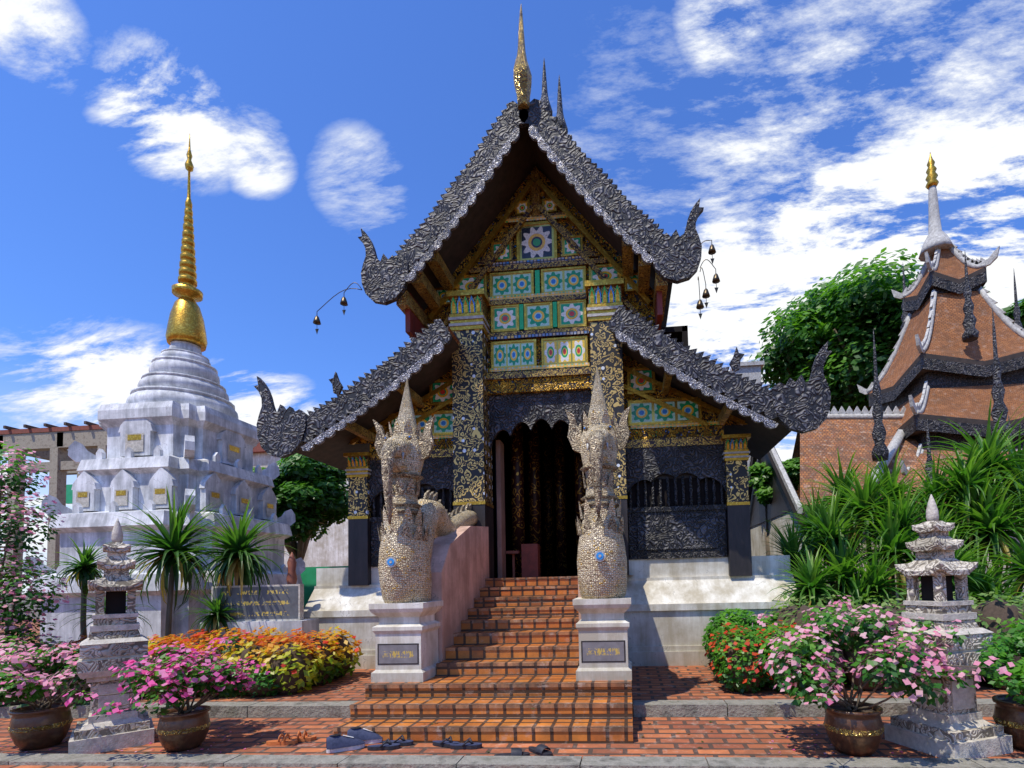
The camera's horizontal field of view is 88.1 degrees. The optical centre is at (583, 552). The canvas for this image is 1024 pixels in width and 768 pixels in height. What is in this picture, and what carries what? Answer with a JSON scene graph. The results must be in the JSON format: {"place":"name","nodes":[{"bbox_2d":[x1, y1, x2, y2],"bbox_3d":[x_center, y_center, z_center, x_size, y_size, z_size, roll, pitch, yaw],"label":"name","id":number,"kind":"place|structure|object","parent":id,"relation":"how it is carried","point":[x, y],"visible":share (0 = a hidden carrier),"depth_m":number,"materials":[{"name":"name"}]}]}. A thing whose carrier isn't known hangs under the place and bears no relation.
{"place":"outdoors","nodes":[
{"label":"outdoors","id":0,"kind":"place"},
{"bbox_2d":[0,594,633,715],"bbox_3d":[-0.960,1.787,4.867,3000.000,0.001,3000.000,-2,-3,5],"label":"terrain","id":1,"kind":"structure","parent":0,"point":[30,614],"depth_m":51.58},
{"bbox_2d":[0,421,347,615],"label":"building","id":2,"kind":"structure","parent":1,"relation":"on","point":[51,443],"depth_m":30.15,"materials":[{"name":"white paint"}]},
{"bbox_2d":[253,453,348,559],"bbox_3d":[-9.066,-0.418,16.794,3.310,6.034,4.125,-2,-3,5],"label":"tree","id":3,"kind":"object","parent":1,"relation":"on","point":[312,494],"visible":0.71,"depth_m":16.18,"materials":[{"name":"green plant"}]},
{"bbox_2d":[748,457,799,555],"bbox_3d":[5.255,-0.203,14.088,1.560,4.595,2.254,-2,-3,5],"label":"tree","id":4,"kind":"object","parent":1,"relation":"on","point":[760,474],"visible":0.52,"depth_m":13.72,"materials":[{"name":"green plant"}]},
{"bbox_2d":[747,247,990,411],"bbox_3d":[12.645,-5.369,23.770,9.382,15.550,10.336,-4,-4,36],"label":"tree","id":5,"kind":"object","parent":1,"relation":"on","point":[845,318],"visible":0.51,"depth_m":21.67,"materials":[{"name":"green plant"}]},
{"bbox_2d":[0,619,1007,708],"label":"paving","id":6,"kind":"structure","parent":0,"point":[656,682],"depth_m":6.53,"materials":[{"name":"brick"}]},
{"bbox_2d":[0,622,67,660],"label":"pink shrub","id":7,"kind":"object","parent":6,"relation":"on","point":[22,645],"visible":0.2,"depth_m":6.96,"materials":[{"name":"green plant"}]},
{"bbox_2d":[0,440,68,642],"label":"flowering bush","id":8,"kind":"object","parent":6,"relation":"on","point":[8,617],"visible":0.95,"depth_m":7.24,"materials":[{"name":"green plant"}]},
{"bbox_2d":[0,636,179,709],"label":"hedge","id":9,"kind":"object","parent":6,"relation":"on","point":[54,694],"visible":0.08,"depth_m":6.28,"materials":[{"name":"green plant"}]},
{"bbox_2d":[22,340,304,647],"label":"chedi","id":10,"kind":"structure","parent":6,"relation":"on","point":[173,423],"depth_m":10.91,"materials":[{"name":"paint"}]},
{"bbox_2d":[166,134,207,351],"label":"golden spire","id":11,"kind":"structure","parent":10,"relation":"on","point":[186,321],"depth_m":12.21,"materials":[{"name":"gold metal"}]},
{"bbox_2d":[47,486,298,640],"bbox_3d":[-6.735,0.440,8.722,4.139,3.109,2.174,-2,-3,5],"label":"dracaena","id":12,"kind":"object","parent":6,"relation":"on","point":[239,565],"visible":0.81,"depth_m":8.52,"materials":[{"name":"green plant"}]},
{"bbox_2d":[42,625,363,695],"bbox_3d":[-5.407,1.520,7.452,4.185,0.846,1.813,-2,-3,5],"label":"croton hedge","id":13,"kind":"object","parent":6,"relation":"on","point":[299,662],"visible":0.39,"depth_m":7.01,"materials":[{"name":"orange plant"}]},
{"bbox_2d":[66,484,347,607],"bbox_3d":[-16.995,-0.616,20.402,24.690,7.143,1.862,-3,-3,32],"label":"green fence","id":14,"kind":"object","parent":6,"relation":"on","point":[308,576],"visible":0.21,"depth_m":14.56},
{"bbox_2d":[137,663,282,697],"bbox_3d":[-5.117,1.657,6.806,2.852,0.445,0.751,-2,-3,5],"label":"green hedge","id":15,"kind":"object","parent":6,"relation":"on","point":[261,687],"visible":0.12,"depth_m":6.50,"materials":[{"name":"green plant"}]},
{"bbox_2d":[200,552,318,638],"bbox_3d":[-5.181,0.972,8.439,1.695,2.023,0.476,-2,-3,5],"label":"inscribed stone sign","id":16,"kind":"object","parent":6,"relation":"on","point":[280,607],"visible":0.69,"depth_m":8.29,"materials":[{"name":"grey stone"}]},
{"bbox_2d":[304,166,798,668],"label":"temple","id":17,"kind":"structure","parent":6,"relation":"on","point":[542,282],"depth_m":8.86,"materials":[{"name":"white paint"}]},
{"bbox_2d":[297,127,790,470],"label":"temple roof","id":18,"kind":"structure","parent":17,"relation":"on","point":[524,157],"depth_m":8.85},
{"bbox_2d":[513,5,567,133],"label":"roof finials","id":19,"kind":"object","parent":18,"relation":"on","point":[522,76],"visible":0.72,"depth_m":8.08,"materials":[{"name":"gold metal"}]},
{"bbox_2d":[254,99,831,457],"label":"temple bargeboards","id":20,"kind":"object","parent":18,"relation":"attached to","point":[800,405],"visible":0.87,"depth_m":8.09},
{"bbox_2d":[313,240,719,332],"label":"hanging bells","id":21,"kind":"object","parent":20,"relation":"hanging from","point":[699,306],"visible":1,"depth_m":7.77,"materials":[{"name":"black metal"}]},
{"bbox_2d":[701,608,779,660],"bbox_3d":[2.518,1.259,7.497,1.635,0.954,1.200,-2,-3,5],"label":"shrub","id":22,"kind":"object","parent":6,"relation":"on","point":[740,617],"visible":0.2,"depth_m":7.37,"materials":[{"name":"green plant"}]},
{"bbox_2d":[730,361,763,465],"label":"building","id":23,"kind":"structure","parent":6,"relation":"on","point":[751,370],"depth_m":20.69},
{"bbox_2d":[704,620,811,693],"bbox_3d":[2.184,1.256,6.499,1.284,0.864,1.343,-2,-3,5],"label":"ixora hedge","id":24,"kind":"object","parent":6,"relation":"on","point":[733,655],"visible":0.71,"depth_m":6.08,"materials":[{"name":"green plant"}]},
{"bbox_2d":[748,406,1023,602],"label":"brick building","id":25,"kind":"structure","parent":6,"relation":"on","point":[848,433],"depth_m":12.76,"materials":[{"name":"brick"}]},
{"bbox_2d":[857,153,1023,513],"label":"mondop roofs","id":26,"kind":"structure","parent":25,"relation":"on","point":[957,356],"depth_m":13.07,"materials":[{"name":"tile"}]},
{"bbox_2d":[762,588,1023,690],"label":"hedge","id":27,"kind":"object","parent":6,"relation":"on","point":[991,615],"visible":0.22,"depth_m":6.12,"materials":[{"name":"green plant"}]},
{"bbox_2d":[762,395,1023,611],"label":"dracaena","id":28,"kind":"object","parent":6,"relation":"on","point":[974,508],"visible":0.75,"depth_m":8.53,"materials":[{"name":"green plant"}]},
{"bbox_2d":[1002,299,1023,327],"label":"tree","id":29,"kind":"object","parent":6,"relation":"on","point":[1009,310],"visible":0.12,"depth_m":26.31,"materials":[{"name":"green plant"}]},
{"bbox_2d":[0,716,1023,767],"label":"paving","id":30,"kind":"structure","parent":0,"point":[739,737],"depth_m":4.85,"materials":[{"name":"brick"}]},
{"bbox_2d":[7,702,72,750],"bbox_3d":[-5.278,1.697,5.107,0.450,0.380,0.450,-2,-3,5],"label":"flower pot","id":31,"kind":"object","parent":30,"relation":"on","point":[29,729],"visible":0.96,"depth_m":4.97,"materials":[{"name":"ceramic"}]},
{"bbox_2d":[0,639,124,710],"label":"bougainvillea","id":32,"kind":"object","parent":31,"relation":"in","point":[20,681],"visible":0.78,"depth_m":5.06,"materials":[{"name":"pink plant"}]},
{"bbox_2d":[68,518,153,754],"bbox_3d":[-4.636,0.765,5.196,0.600,2.218,0.600,1,-4,-42],"label":"stone lantern","id":33,"kind":"object","parent":30,"relation":"on","point":[116,639],"visible":0.94,"depth_m":5.04,"materials":[{"name":"white stone"}]},
{"bbox_2d":[156,705,210,751],"bbox_3d":[-3.762,1.666,4.943,0.418,0.350,0.418,-2,-3,5],"label":"flower pot","id":34,"kind":"object","parent":30,"relation":"on","point":[176,731],"visible":0.9,"depth_m":4.81,"materials":[{"name":"ceramic"}]},
{"bbox_2d":[63,632,269,719],"bbox_3d":[-3.712,1.137,5.028,1.497,0.773,1.458,-2,-3,5],"label":"bougainvillea","id":35,"kind":"object","parent":34,"relation":"in","point":[178,670],"visible":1,"depth_m":4.71,"materials":[{"name":"pink plant"}]},
{"bbox_2d":[266,727,552,755],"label":"shoes","id":36,"kind":"object","parent":30,"relation":"on","point":[355,738],"visible":0.98,"depth_m":4.74,"materials":[{"name":"fabric"}]},
{"bbox_2d":[1,725,901,766],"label":"fallen petals","id":37,"kind":"object","parent":30,"relation":"on","point":[279,733],"visible":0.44,"depth_m":4.84,"materials":[{"name":"plant"}]},
{"bbox_2d":[333,576,632,742],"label":"stairs","id":38,"kind":"structure","parent":30,"relation":"on","point":[486,684],"depth_m":5.49,"materials":[{"name":"tile"},{"name":"brick"}]},
{"bbox_2d":[369,600,442,682],"bbox_3d":[-2.015,1.002,6.035,0.620,0.860,0.620,-2,-3,5],"label":"pedestal","id":39,"kind":"object","parent":38,"relation":"on","point":[406,642],"visible":0.96,"depth_m":5.77,"materials":[{"name":"white paint"}]},
{"bbox_2d":[373,379,477,602],"bbox_3d":[-1.973,-0.699,7.082,0.740,2.640,3.045,-2,-3,5],"label":"guardian statue","id":40,"kind":"object","parent":39,"relation":"on","point":[411,529],"visible":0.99,"depth_m":5.88,"materials":[{"name":"beige stone"}]},
{"bbox_2d":[430,526,580,661],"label":"stair walls","id":41,"kind":"structure","parent":38,"relation":"on","point":[459,563],"depth_m":6.89,"materials":[{"name":"pink paint"}]},
{"bbox_2d":[573,596,631,680],"bbox_3d":[0.235,0.935,5.837,0.620,0.860,0.620,-2,-3,5],"label":"pedestal","id":42,"kind":"object","parent":38,"relation":"on","point":[602,626],"visible":0.99,"depth_m":5.57,"materials":[{"name":"white paint"}]},
{"bbox_2d":[565,367,630,598],"bbox_3d":[0.277,-0.765,6.883,0.740,2.640,3.045,-2,-3,5],"label":"guardian statue","id":43,"kind":"object","parent":42,"relation":"on","point":[598,443],"visible":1,"depth_m":5.63,"materials":[{"name":"beige stone"}]},
{"bbox_2d":[0,698,1023,767],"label":"kerbs","id":44,"kind":"structure","parent":30,"relation":"on","point":[708,708],"depth_m":4.47,"materials":[{"name":"concrete"}]},
{"bbox_2d":[144,681,884,752],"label":"dry leaves","id":45,"kind":"object","parent":30,"relation":"on","point":[567,742],"visible":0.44,"depth_m":5.00,"materials":[{"name":"brown plant"}]},
{"bbox_2d":[823,701,884,756],"bbox_3d":[2.265,1.477,4.392,0.460,0.370,0.460,-2,-3,5],"label":"flower pot","id":46,"kind":"object","parent":30,"relation":"on","point":[855,733],"visible":0.91,"depth_m":4.23,"materials":[{"name":"ceramic"}]},
{"bbox_2d":[752,595,1014,710],"bbox_3d":[2.427,0.844,4.416,1.858,0.951,1.635,-2,-3,5],"label":"bougainvillea","id":47,"kind":"object","parent":46,"relation":"in","point":[797,653],"visible":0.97,"depth_m":4.16,"materials":[{"name":"pink plant"}]},
{"bbox_2d":[884,494,1012,758],"bbox_3d":[3.062,0.569,4.516,0.640,2.156,0.640,0,-3,-18],"label":"stone lantern","id":48,"kind":"object","parent":30,"relation":"on","point":[954,725],"visible":0.91,"depth_m":4.35,"materials":[{"name":"white stone"}]},
{"bbox_2d":[992,694,1023,750],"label":"flower pot","id":49,"kind":"object","parent":30,"relation":"on","point":[1008,714],"visible":0.81,"depth_m":4.30,"materials":[{"name":"ceramic"}]},
{"bbox_2d":[913,616,1023,703],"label":"shrub","id":50,"kind":"object","parent":49,"relation":"in","point":[1014,643],"visible":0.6,"depth_m":4.21,"materials":[{"name":"green plant"}]},
{"bbox_2d":[0,0,1023,593],"label":"sky","id":51,"kind":"structure","parent":0,"point":[805,133],"materials":[{"name":"blue"}]}
]}

